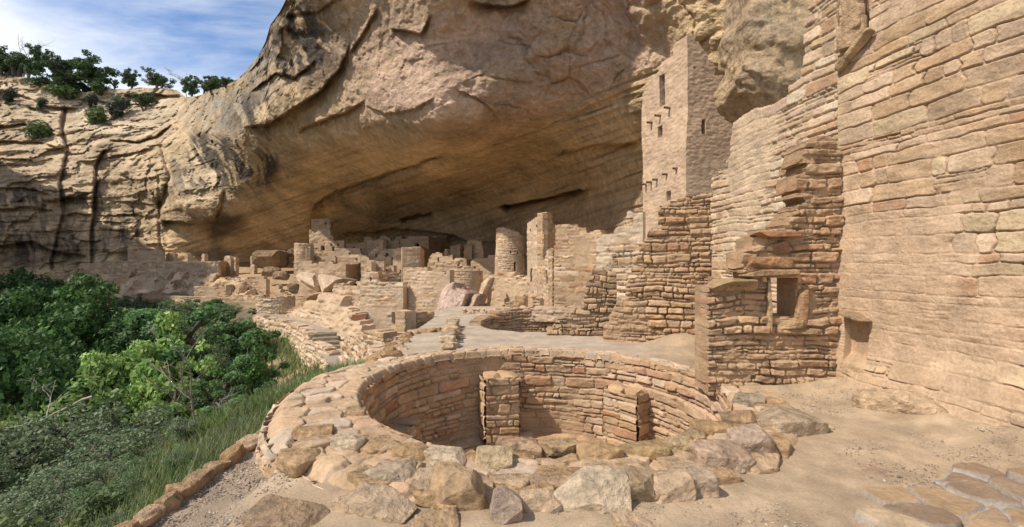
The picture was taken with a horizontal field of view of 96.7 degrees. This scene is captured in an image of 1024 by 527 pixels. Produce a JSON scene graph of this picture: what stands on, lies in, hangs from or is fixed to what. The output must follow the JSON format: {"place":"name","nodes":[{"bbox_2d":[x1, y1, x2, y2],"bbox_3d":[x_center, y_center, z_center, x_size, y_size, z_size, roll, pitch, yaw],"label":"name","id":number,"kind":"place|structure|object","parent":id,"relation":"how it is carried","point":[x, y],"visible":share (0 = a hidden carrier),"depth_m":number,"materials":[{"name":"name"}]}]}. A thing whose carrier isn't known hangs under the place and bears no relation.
{"place":"outdoors","nodes":[
{"label":"outdoors","id":0,"kind":"place"},
{"bbox_2d":[0,0,284,96],"label":"sky","id":1,"kind":"structure","parent":0,"point":[199,38],"materials":[{"name":"blue"}]},
{"bbox_2d":[50,262,486,526],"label":"hillside","id":2,"kind":"structure","parent":0,"point":[244,270],"depth_m":47.78,"materials":[{"name":"stone"}]},
{"bbox_2d":[0,288,43,338],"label":"oak tree","id":3,"kind":"object","parent":2,"relation":"on","point":[12,308],"visible":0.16,"depth_m":28.78,"materials":[{"name":"green plant"}]},
{"bbox_2d":[0,422,65,525],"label":"juniper shrub","id":4,"kind":"object","parent":2,"relation":"on","point":[30,445],"visible":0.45,"depth_m":7.70,"materials":[{"name":"green plant"}]},
{"bbox_2d":[0,267,67,321],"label":"oak tree","id":5,"kind":"object","parent":2,"relation":"on","point":[24,280],"visible":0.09,"depth_m":38.45,"materials":[{"name":"green plant"}]},
{"bbox_2d":[0,403,67,484],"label":"oak tree","id":6,"kind":"object","parent":2,"relation":"on","point":[5,418],"visible":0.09,"depth_m":11.39,"materials":[{"name":"green plant"}]},
{"bbox_2d":[0,506,67,526],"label":"rim bush","id":7,"kind":"object","parent":2,"relation":"on","point":[20,519],"visible":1,"depth_m":4.07,"materials":[{"name":"green plant"}]},
{"bbox_2d":[0,332,73,416],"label":"oak tree","id":8,"kind":"object","parent":2,"relation":"on","point":[11,368],"visible":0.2,"depth_m":19.31,"materials":[{"name":"green plant"}]},
{"bbox_2d":[0,353,85,520],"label":"oak tree","id":9,"kind":"object","parent":2,"relation":"on","point":[35,397],"visible":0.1,"depth_m":15.15,"materials":[{"name":"green plant"}]},
{"bbox_2d":[7,331,90,363],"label":"oak tree","id":10,"kind":"object","parent":2,"relation":"on","point":[30,345],"visible":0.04,"depth_m":21.11,"materials":[{"name":"green plant"}]},
{"bbox_2d":[0,306,102,358],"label":"oak tree","id":11,"kind":"object","parent":2,"relation":"on","point":[72,325],"visible":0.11,"depth_m":24.44,"materials":[{"name":"green plant"}]},
{"bbox_2d":[0,461,103,524],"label":"juniper shrub","id":12,"kind":"object","parent":2,"relation":"on","point":[51,500],"visible":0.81,"depth_m":5.29,"materials":[{"name":"green plant"}]},
{"bbox_2d":[8,272,104,333],"bbox_3d":[-34.503,5.832,33.572,8.436,10.486,5.136,0,0,-11],"label":"oak tree","id":13,"kind":"object","parent":2,"relation":"on","point":[66,295],"visible":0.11,"depth_m":33.50,"materials":[{"name":"green plant"}]},
{"bbox_2d":[0,427,151,522],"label":"juniper shrub","id":14,"kind":"object","parent":2,"relation":"on","point":[111,453],"visible":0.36,"depth_m":6.56,"materials":[{"name":"green plant"}]},
{"bbox_2d":[37,292,120,339],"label":"oak tree","id":15,"kind":"object","parent":2,"relation":"on","point":[113,300],"visible":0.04,"depth_m":30.98,"materials":[{"name":"green plant"}]},
{"bbox_2d":[35,280,127,357],"bbox_3d":[-23.078,5.037,26.417,6.341,8.122,4.651,0,0,-37],"label":"oak tree","id":16,"kind":"object","parent":2,"relation":"on","point":[96,341],"visible":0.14,"depth_m":26.44,"materials":[{"name":"green plant"}]},
{"bbox_2d":[44,354,122,430],"bbox_3d":[-16.730,6.969,17.904,4.729,6.731,2.879,0,0,39],"label":"oak tree","id":17,"kind":"object","parent":2,"relation":"on","point":[75,365],"visible":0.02,"depth_m":18.22,"materials":[{"name":"green plant"}]},
{"bbox_2d":[57,476,124,525],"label":"juniper shrub","id":18,"kind":"object","parent":2,"relation":"on","point":[67,513],"visible":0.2,"depth_m":4.83,"materials":[{"name":"green plant"}]},
{"bbox_2d":[52,460,132,489],"bbox_3d":[-5.449,2.919,6.047,0.870,0.616,0.793,0,0,-11],"label":"juniper shrub","id":19,"kind":"object","parent":2,"relation":"on","point":[108,469],"visible":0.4,"depth_m":5.94,"materials":[{"name":"green plant"}]},
{"bbox_2d":[12,400,180,473],"bbox_3d":[-7.724,3.670,8.399,2.342,2.047,2.135,0,0,-20],"label":"juniper shrub","id":20,"kind":"object","parent":2,"relation":"on","point":[70,436],"visible":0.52,"depth_m":8.52,"materials":[{"name":"green plant"}]},
{"bbox_2d":[73,482,137,526],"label":"rim bush","id":21,"kind":"object","parent":2,"relation":"on","point":[105,500],"visible":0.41,"depth_m":4.29,"materials":[{"name":"green plant"}]},
{"bbox_2d":[70,470,157,507],"bbox_3d":[-4.193,2.520,4.905,0.775,0.461,0.706,0,0,21],"label":"juniper shrub","id":22,"kind":"object","parent":2,"relation":"on","point":[117,487],"visible":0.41,"depth_m":4.82,"materials":[{"name":"green plant"}]},
{"bbox_2d":[35,374,220,460],"bbox_3d":[-9.600,4.668,12.098,4.614,3.884,4.082,0,0,27],"label":"shrub","id":23,"kind":"object","parent":2,"relation":"on","point":[113,395],"visible":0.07,"depth_m":11.68,"materials":[{"name":"green plant"}]},
{"bbox_2d":[102,317,182,371],"bbox_3d":[-21.042,5.552,25.826,6.451,4.980,3.927,0,0,44],"label":"oak tree","id":24,"kind":"object","parent":2,"relation":"on","point":[119,326],"visible":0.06,"depth_m":24.99,"materials":[{"name":"green plant"}]},
{"bbox_2d":[76,311,212,431],"bbox_3d":[-14.458,5.878,17.586,4.806,7.849,3.997,0,0,0],"label":"oak tree","id":25,"kind":"object","parent":2,"relation":"on","point":[136,363],"visible":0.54,"depth_m":16.79,"materials":[{"name":"green plant"}]},
{"bbox_2d":[127,243,165,275],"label":"ruined wall","id":26,"kind":"structure","parent":2,"relation":"on","point":[138,256],"depth_m":58.58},
{"bbox_2d":[115,442,183,484],"bbox_3d":[-4.534,2.619,5.593,0.723,0.643,0.793,0,0,15],"label":"juniper shrub","id":27,"kind":"object","parent":2,"relation":"on","point":[137,461],"visible":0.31,"depth_m":5.61,"materials":[{"name":"green plant"}]},
{"bbox_2d":[78,261,226,278],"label":"terrace wall","id":28,"kind":"structure","parent":2,"relation":"on","point":[118,268],"depth_m":57.94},
{"bbox_2d":[71,271,258,305],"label":"embankment","id":29,"kind":"structure","parent":2,"relation":"on","point":[129,283],"depth_m":51.57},
{"bbox_2d":[126,339,219,422],"bbox_3d":[-12.601,5.280,16.962,2.891,4.862,3.268,0,0,-37],"label":"oak tree","id":30,"kind":"object","parent":2,"relation":"on","point":[201,366],"visible":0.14,"depth_m":16.79,"materials":[{"name":"green plant"}]},
{"bbox_2d":[143,334,210,417],"bbox_3d":[-7.657,3.054,10.209,1.666,2.984,1.050,0,0,16],"label":"dead tree","id":31,"kind":"object","parent":2,"relation":"on","point":[183,386],"visible":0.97,"depth_m":10.33,"materials":[{"name":"grey plant"}]},
{"bbox_2d":[160,416,209,444],"bbox_3d":[-5.041,2.713,7.105,0.743,0.718,0.678,0,0,39],"label":"juniper shrub","id":32,"kind":"object","parent":2,"relation":"on","point":[177,429],"visible":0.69,"depth_m":6.94,"materials":[{"name":"green plant"}]},
{"bbox_2d":[122,304,273,378],"bbox_3d":[-13.907,4.441,20.430,5.014,5.420,5.429,0,0,22],"label":"oak tree","id":33,"kind":"object","parent":2,"relation":"on","point":[137,321],"visible":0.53,"depth_m":19.58,"materials":[{"name":"green plant"}]},
{"bbox_2d":[36,325,366,526],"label":"grass","id":34,"kind":"structure","parent":2,"relation":"on","point":[257,409],"depth_m":5.95,"materials":[{"name":"green plant"}]},
{"bbox_2d":[163,294,256,308],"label":"retaining wall","id":35,"kind":"structure","parent":2,"relation":"on","point":[235,298],"depth_m":41.74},
{"bbox_2d":[194,284,233,296],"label":"box wall","id":36,"kind":"structure","parent":2,"relation":"on","point":[212,290],"depth_m":45.48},
{"bbox_2d":[180,386,251,421],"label":"oak tree","id":37,"kind":"object","parent":2,"relation":"on","point":[199,401],"visible":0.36,"depth_m":11.74,"materials":[{"name":"green plant"}]},
{"bbox_2d":[187,371,271,416],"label":"oak tree","id":38,"kind":"object","parent":2,"relation":"on","point":[228,381],"visible":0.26,"depth_m":13.97,"materials":[{"name":"green plant"}]},
{"bbox_2d":[198,339,261,405],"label":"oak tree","id":39,"kind":"object","parent":2,"relation":"on","point":[225,362],"visible":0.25,"depth_m":18.73,"materials":[{"name":"green plant"}]},
{"bbox_2d":[208,338,276,396],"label":"oak tree","id":40,"kind":"object","parent":2,"relation":"on","point":[253,369],"visible":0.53,"depth_m":16.45,"materials":[{"name":"green plant"}]},
{"bbox_2d":[214,320,280,360],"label":"oak tree","id":41,"kind":"object","parent":2,"relation":"on","point":[239,349],"visible":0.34,"depth_m":22.79,"materials":[{"name":"green plant"}]},
{"bbox_2d":[219,355,289,394],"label":"oak tree","id":42,"kind":"object","parent":2,"relation":"on","point":[237,360],"visible":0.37,"depth_m":16.67,"materials":[{"name":"green plant"}]},
{"bbox_2d":[251,250,288,267],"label":"boulder","id":43,"kind":"object","parent":2,"relation":"on","point":[271,258],"visible":0.94,"depth_m":57.69,"materials":[{"name":"stone"}]},
{"bbox_2d":[255,295,295,314],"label":"round terrace wall","id":44,"kind":"structure","parent":2,"relation":"on","point":[279,305],"depth_m":29.61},
{"bbox_2d":[253,315,339,371],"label":"retaining wall","id":45,"kind":"structure","parent":2,"relation":"on","point":[300,333],"depth_m":20.63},
{"bbox_2d":[293,261,360,295],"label":"front terrace wall","id":46,"kind":"structure","parent":2,"relation":"on","point":[352,271],"depth_m":43.52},
{"bbox_2d":[309,229,345,255],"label":"stepped house","id":47,"kind":"structure","parent":2,"relation":"on","point":[325,242],"depth_m":50.54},
{"bbox_2d":[282,292,375,340],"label":"bedrock bank","id":48,"kind":"structure","parent":2,"relation":"on","point":[341,316],"depth_m":22.34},
{"bbox_2d":[332,280,360,306],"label":"rubble wall","id":49,"kind":"structure","parent":48,"relation":"on","point":[341,289],"depth_m":22.52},
{"bbox_2d":[318,274,356,291],"bbox_3d":[-15.307,1.804,39.882,3.556,1.744,7.700,0,0,-20],"label":"cracked boulder","id":50,"kind":"object","parent":2,"relation":"on","point":[326,282],"visible":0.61,"depth_m":39.56,"materials":[{"name":"stone"}]},
{"bbox_2d":[296,272,322,291],"bbox_3d":[-17.350,1.660,40.407,3.375,1.927,6.442,0,0,-25],"label":"sunlit boulder","id":51,"kind":"object","parent":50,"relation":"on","point":[309,280],"visible":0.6,"depth_m":39.10,"materials":[{"name":"stone"}]},
{"bbox_2d":[338,333,384,365],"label":"terrace edge wall","id":52,"kind":"structure","parent":2,"relation":"on","point":[356,345],"depth_m":12.21,"materials":[{"name":"stone"}]},
{"bbox_2d":[360,266,453,328],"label":"long wall","id":53,"kind":"structure","parent":2,"relation":"on","point":[416,289],"depth_m":20.81,"materials":[{"name":"stone"}]},
{"bbox_2d":[401,247,424,281],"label":"square block","id":54,"kind":"structure","parent":2,"relation":"on","point":[412,257],"depth_m":22.77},
{"bbox_2d":[400,236,449,252],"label":"house","id":55,"kind":"structure","parent":2,"relation":"on","point":[440,244],"depth_m":51.81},
{"bbox_2d":[434,282,479,316],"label":"leaning slab","id":56,"kind":"structure","parent":2,"relation":"on","point":[454,294],"depth_m":18.71,"materials":[{"name":"stone"}]},
{"bbox_2d":[454,270,482,292],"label":"curved wall","id":57,"kind":"structure","parent":2,"relation":"on","point":[471,280],"depth_m":26.64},
{"bbox_2d":[464,240,484,260],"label":"ragged house","id":58,"kind":"structure","parent":2,"relation":"on","point":[473,249],"depth_m":41.60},
{"bbox_2d":[471,255,494,280],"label":"courtyard wall","id":59,"kind":"structure","parent":2,"relation":"on","point":[486,266],"depth_m":36.37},
{"bbox_2d":[487,271,527,305],"bbox_3d":[-0.213,2.151,26.447,3.087,3.364,0.841,0,0,40],"label":"tower footing","id":60,"kind":"object","parent":2,"relation":"on","point":[507,287],"visible":0.33,"depth_m":26.50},
{"bbox_2d":[495,227,524,274],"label":"round tower","id":61,"kind":"structure","parent":2,"relation":"on","point":[509,255],"depth_m":30.16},
{"bbox_2d":[527,212,555,300],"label":"corner tower","id":62,"kind":"structure","parent":2,"relation":"on","point":[541,232],"depth_m":24.01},
{"bbox_2d":[538,248,553,305],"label":"slit wall","id":63,"kind":"structure","parent":2,"relation":"on","point":[546,279],"depth_m":20.17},
{"bbox_2d":[554,234,598,305],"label":"room wall","id":64,"kind":"structure","parent":2,"relation":"on","point":[575,264],"depth_m":18.19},
{"bbox_2d":[555,224,605,245],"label":"back wall","id":65,"kind":"structure","parent":2,"relation":"on","point":[565,233],"depth_m":27.47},
{"bbox_2d":[253,313,341,366],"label":"footpath","id":66,"kind":"structure","parent":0,"point":[318,329],"depth_m":21.01,"materials":[{"name":"soil"}]},
{"bbox_2d":[0,0,726,292],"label":"cliff","id":67,"kind":"structure","parent":0,"point":[462,122],"depth_m":38.65,"materials":[{"name":"stone"}]},
{"bbox_2d":[0,45,38,77],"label":"juniper tree","id":68,"kind":"object","parent":67,"relation":"on","point":[12,63],"visible":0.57,"depth_m":91.62,"materials":[{"name":"green plant"}]},
{"bbox_2d":[14,43,45,78],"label":"pinyon tree","id":69,"kind":"object","parent":67,"relation":"on","point":[29,65],"visible":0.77,"depth_m":91.11,"materials":[{"name":"green plant"}]},
{"bbox_2d":[20,117,51,140],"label":"rim bush","id":70,"kind":"object","parent":67,"relation":"on","point":[35,131],"visible":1,"depth_m":81.70,"materials":[{"name":"green plant"}]},
{"bbox_2d":[35,49,73,77],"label":"pinyon tree","id":71,"kind":"object","parent":67,"relation":"on","point":[51,63],"visible":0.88,"depth_m":87.77,"materials":[{"name":"green plant"}]},
{"bbox_2d":[42,80,82,99],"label":"rim bush","id":72,"kind":"object","parent":67,"relation":"on","point":[65,91],"visible":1,"depth_m":87.29,"materials":[{"name":"green plant"}]},
{"bbox_2d":[49,70,92,91],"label":"juniper tree","id":73,"kind":"object","parent":67,"relation":"on","point":[72,80],"visible":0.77,"depth_m":88.59,"materials":[{"name":"green plant"}]},
{"bbox_2d":[68,49,120,90],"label":"pinyon tree","id":74,"kind":"object","parent":67,"relation":"on","point":[87,69],"visible":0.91,"depth_m":88.25,"materials":[{"name":"green plant"}]},
{"bbox_2d":[105,96,132,119],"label":"rim bush","id":75,"kind":"object","parent":67,"relation":"on","point":[117,108],"visible":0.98,"depth_m":83.81,"materials":[{"name":"green plant"}]},
{"bbox_2d":[140,66,176,88],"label":"juniper tree","id":76,"kind":"object","parent":67,"relation":"on","point":[157,80],"visible":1,"depth_m":87.47,"materials":[{"name":"green plant"}]},
{"bbox_2d":[713,0,813,123],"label":"hanging rock","id":77,"kind":"object","parent":67,"relation":"attached to","point":[761,50],"visible":0.48,"depth_m":10.12,"materials":[{"name":"stone"}]},
{"bbox_2d":[151,306,1023,526],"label":"ground","id":78,"kind":"structure","parent":0,"point":[815,481],"depth_m":3.61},
{"bbox_2d":[132,504,165,526],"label":"kerb stone","id":79,"kind":"object","parent":78,"relation":"on","point":[149,515],"visible":0.79,"depth_m":3.12,"materials":[{"name":"stone"}]},
{"bbox_2d":[154,490,183,513],"bbox_3d":[-2.506,1.772,3.335,0.143,0.165,0.184,-9,-3,-8],"label":"kerb stone","id":80,"kind":"object","parent":78,"relation":"on","point":[171,501],"visible":0.72,"depth_m":3.31,"materials":[{"name":"stone"}]},
{"bbox_2d":[165,479,200,498],"bbox_3d":[-2.552,1.773,3.509,0.207,0.190,0.189,8,-3,-1],"label":"kerb stone","id":81,"kind":"object","parent":78,"relation":"on","point":[188,489],"visible":0.59,"depth_m":3.47,"materials":[{"name":"stone"}]},
{"bbox_2d":[182,468,216,489],"bbox_3d":[-2.556,1.779,3.721,0.168,0.170,0.300,0,0,-4],"label":"kerb stone","id":82,"kind":"object","parent":78,"relation":"on","point":[205,476],"visible":0.55,"depth_m":3.69,"materials":[{"name":"stone"}]},
{"bbox_2d":[219,443,245,465],"bbox_3d":[-2.549,1.766,4.177,0.157,0.186,0.287,-3,0,0],"label":"kerb stone","id":83,"kind":"object","parent":78,"relation":"on","point":[234,454],"visible":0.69,"depth_m":4.10,"materials":[{"name":"stone"}]},
{"bbox_2d":[240,494,329,526],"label":"stone block","id":84,"kind":"object","parent":78,"relation":"on","point":[271,510],"depth_m":2.85,"materials":[{"name":"stone"}]},
{"bbox_2d":[346,482,417,523],"bbox_3d":[-0.838,1.582,2.959,0.471,0.201,0.282,0,0,12],"label":"stone block","id":85,"kind":"object","parent":78,"relation":"on","point":[383,503],"depth_m":2.90,"materials":[{"name":"stone"}]},
{"bbox_2d":[362,458,416,481],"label":"stone block","id":86,"kind":"object","parent":78,"relation":"on","point":[401,470],"depth_m":3.28,"materials":[{"name":"stone"}]},
{"bbox_2d":[392,310,434,331],"bbox_3d":[-2.963,1.765,13.304,1.031,0.889,1.207,0,0,35],"label":"room","id":87,"kind":"object","parent":78,"relation":"on","point":[404,320],"visible":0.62,"depth_m":12.77,"materials":[{"name":"stone"}]},
{"bbox_2d":[408,467,431,495],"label":"stone block","id":88,"kind":"object","parent":78,"relation":"on","point":[420,480],"depth_m":3.13,"materials":[{"name":"stone"}]},
{"bbox_2d":[414,507,459,526],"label":"stone block","id":89,"kind":"object","parent":78,"relation":"on","point":[447,517],"depth_m":2.77,"materials":[{"name":"stone"}]},
{"bbox_2d":[439,318,460,349],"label":"divider wall","id":90,"kind":"structure","parent":78,"relation":"on","point":[451,331],"depth_m":9.10,"materials":[{"name":"stone"}]},
{"bbox_2d":[430,461,485,510],"bbox_3d":[-0.362,1.532,3.062,0.387,0.327,0.308,0,0,0],"label":"stone block","id":91,"kind":"object","parent":78,"relation":"on","point":[461,487],"depth_m":2.97,"materials":[{"name":"stone"}]},
{"bbox_2d":[489,485,522,524],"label":"stone block","id":92,"kind":"object","parent":78,"relation":"on","point":[506,507],"depth_m":2.81,"materials":[{"name":"stone"}]},
{"bbox_2d":[469,306,565,332],"bbox_3d":[0.617,2.057,12.212,3.200,1.545,3.200,0,0,44],"label":"sunken room","id":93,"kind":"object","parent":78,"relation":"on","point":[500,320],"visible":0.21,"depth_m":13.29,"materials":[{"name":"stone"}]},
{"bbox_2d":[255,346,799,510],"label":"kiva","id":94,"kind":"structure","parent":78,"relation":"on","point":[516,419],"depth_m":6.16,"materials":[{"name":"stone"}]},
{"bbox_2d":[652,466,695,503],"bbox_3d":[1.071,1.564,3.147,0.362,0.267,0.267,0,0,0],"label":"stone block","id":95,"kind":"object","parent":94,"relation":"on","point":[673,484],"depth_m":3.06,"materials":[{"name":"stone"}]},
{"bbox_2d":[678,465,719,498],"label":"stone block","id":96,"kind":"object","parent":94,"relation":"on","point":[706,482],"depth_m":3.10,"materials":[{"name":"stone"}]},
{"bbox_2d":[494,304,575,322],"bbox_3d":[0.670,1.465,13.612,2.424,0.503,0.550,0,0,19],"label":"brick row","id":97,"kind":"object","parent":78,"relation":"on","point":[546,313],"visible":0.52,"depth_m":13.26,"materials":[{"name":"stone"}]},
{"bbox_2d":[519,488,561,513],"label":"stone block","id":98,"kind":"object","parent":78,"relation":"on","point":[545,500],"depth_m":2.94,"materials":[{"name":"stone"}]},
{"bbox_2d":[546,254,616,336],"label":"stepped wall","id":99,"kind":"structure","parent":78,"relation":"on","point":[590,315],"depth_m":10.00,"materials":[{"name":"stone"}]},
{"bbox_2d":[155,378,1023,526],"bbox_3d":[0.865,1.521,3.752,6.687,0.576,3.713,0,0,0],"label":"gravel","id":100,"kind":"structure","parent":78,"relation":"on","point":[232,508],"depth_m":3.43,"materials":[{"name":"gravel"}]},
{"bbox_2d":[554,465,631,511],"bbox_3d":[0.539,1.550,3.068,0.512,0.307,0.314,0,0,8],"label":"stone block","id":101,"kind":"object","parent":78,"relation":"on","point":[595,488],"depth_m":2.98,"materials":[{"name":"stone"}]},
{"bbox_2d":[596,211,645,303],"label":"pale pier","id":102,"kind":"structure","parent":78,"relation":"on","point":[624,243],"depth_m":13.82,"materials":[{"name":"stone"}]},
{"bbox_2d":[611,510,653,526],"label":"stone block","id":103,"kind":"object","parent":78,"relation":"on","point":[625,519],"depth_m":2.77,"materials":[{"name":"stone"}]},
{"bbox_2d":[616,465,655,501],"bbox_3d":[0.846,1.552,3.127,0.317,0.273,0.248,0,0,13],"label":"stone block","id":104,"kind":"object","parent":78,"relation":"on","point":[640,482],"depth_m":3.04,"materials":[{"name":"stone"}]},
{"bbox_2d":[603,193,713,342],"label":"brown wall","id":105,"kind":"structure","parent":78,"relation":"on","point":[657,301],"depth_m":8.95,"materials":[{"name":"stone"}]},
{"bbox_2d":[641,35,732,253],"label":"square tower","id":106,"kind":"structure","parent":78,"relation":"on","point":[686,132],"depth_m":14.58,"materials":[{"name":"beige stone"}]},
{"bbox_2d":[690,439,756,473],"bbox_3d":[1.681,1.553,3.579,0.512,0.266,0.310,0,0,-12],"label":"stone block","id":107,"kind":"object","parent":78,"relation":"on","point":[733,455],"depth_m":3.49,"materials":[{"name":"stone"}]},
{"bbox_2d":[726,423,774,452],"bbox_3d":[2.002,1.523,3.804,0.401,0.333,0.302,0,0,0],"label":"stone block","id":108,"kind":"object","parent":78,"relation":"on","point":[752,437],"depth_m":3.70,"materials":[{"name":"stone"}]},
{"bbox_2d":[695,136,844,395],"bbox_3d":[3.292,0.034,5.834,1.679,3.275,0.611,0,0,0],"label":"window wall","id":109,"kind":"structure","parent":78,"relation":"on","point":[745,334],"depth_m":5.70,"materials":[{"name":"stone"}]},
{"bbox_2d":[710,0,840,312],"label":"pale wall","id":110,"kind":"structure","parent":78,"relation":"on","point":[743,185],"depth_m":7.00,"materials":[{"name":"stone"}]},
{"bbox_2d":[755,404,828,436],"bbox_3d":[2.649,1.547,4.406,0.597,0.280,0.480,0,0,-12],"label":"stone block","id":111,"kind":"object","parent":78,"relation":"on","point":[786,420],"depth_m":4.22,"materials":[{"name":"stone"}]},
{"bbox_2d":[851,388,948,414],"bbox_3d":[4.030,1.487,4.623,0.353,0.417,0.940,0,0,-45],"label":"bedrock ledge","id":112,"kind":"object","parent":78,"relation":"on","point":[902,401],"visible":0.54,"depth_m":4.58,"materials":[{"name":"stone"}]},
{"bbox_2d":[832,0,1023,429],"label":"great wall","id":113,"kind":"structure","parent":78,"relation":"on","point":[930,125],"depth_m":4.62,"materials":[{"name":"stone"}]},
{"bbox_2d":[853,462,1023,526],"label":"paved wall top","id":114,"kind":"structure","parent":78,"relation":"on","point":[971,488],"depth_m":2.98,"materials":[{"name":"stone"}]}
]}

